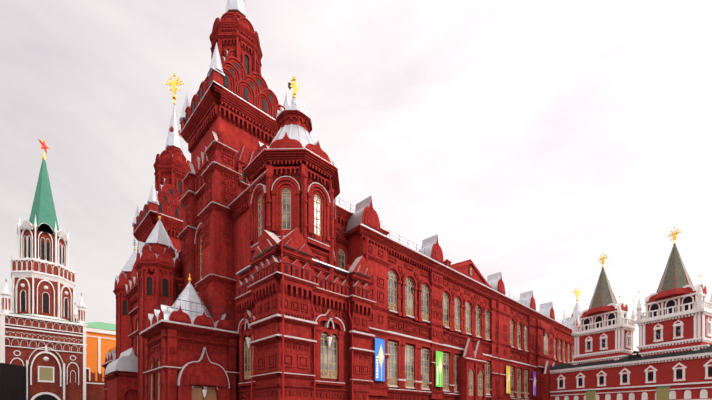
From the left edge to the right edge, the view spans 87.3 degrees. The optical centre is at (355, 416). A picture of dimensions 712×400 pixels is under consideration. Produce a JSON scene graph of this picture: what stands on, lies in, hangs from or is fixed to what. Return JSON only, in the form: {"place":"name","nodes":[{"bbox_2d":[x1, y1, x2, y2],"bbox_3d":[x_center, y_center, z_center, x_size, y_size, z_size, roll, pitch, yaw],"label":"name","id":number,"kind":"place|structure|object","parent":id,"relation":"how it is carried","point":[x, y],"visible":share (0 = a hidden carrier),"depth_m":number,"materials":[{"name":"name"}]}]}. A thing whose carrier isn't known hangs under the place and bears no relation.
{"place":"outdoors","nodes":[
{"label":"outdoors","id":0,"kind":"place"},
{"bbox_2d":[86,372,104,399],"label":"battlement wall","id":1,"kind":"structure","parent":0,"point":[95,390],"depth_m":96.20,"materials":[{"name":"red brick"}]},
{"bbox_2d":[85,322,115,380],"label":"background building","id":2,"kind":"structure","parent":0,"point":[100,339],"depth_m":109.50,"materials":[{"name":"orange paint"}]},
{"bbox_2d":[0,0,711,350],"label":"sky","id":3,"kind":"structure","parent":0,"point":[537,140],"materials":[{"name":"white"}]},
{"bbox_3d":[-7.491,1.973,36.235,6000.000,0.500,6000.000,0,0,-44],"label":"ground","id":4,"kind":"structure","parent":0,"visible":0},
{"bbox_2d":[0,363,28,399],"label":"event stage","id":5,"kind":"object","parent":4,"relation":"on","point":[12,382],"visible":1,"depth_m":63.41,"materials":[{"name":"grey"}]},
{"bbox_2d":[0,139,87,399],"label":"clock tower","id":6,"kind":"structure","parent":4,"relation":"on","point":[43,325],"depth_m":87.82,"materials":[{"name":"red brick"}]},
{"bbox_2d":[101,0,581,399],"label":"museum","id":7,"kind":"structure","parent":4,"relation":"on","point":[280,254],"depth_m":46.79,"materials":[{"name":"brick"}]},
{"bbox_2d":[108,197,570,353],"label":"roof","id":8,"kind":"structure","parent":7,"relation":"on","point":[229,310],"depth_m":43.77,"materials":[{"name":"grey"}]},
{"bbox_2d":[164,73,582,300],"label":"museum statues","id":9,"kind":"object","parent":7,"relation":"on","point":[173,84],"visible":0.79,"depth_m":71.42,"materials":[{"name":"gold metal"}]},
{"bbox_2d":[550,227,711,399],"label":"gate building","id":10,"kind":"structure","parent":4,"relation":"on","point":[671,359],"depth_m":69.00,"materials":[{"name":"red brick"}]}
]}

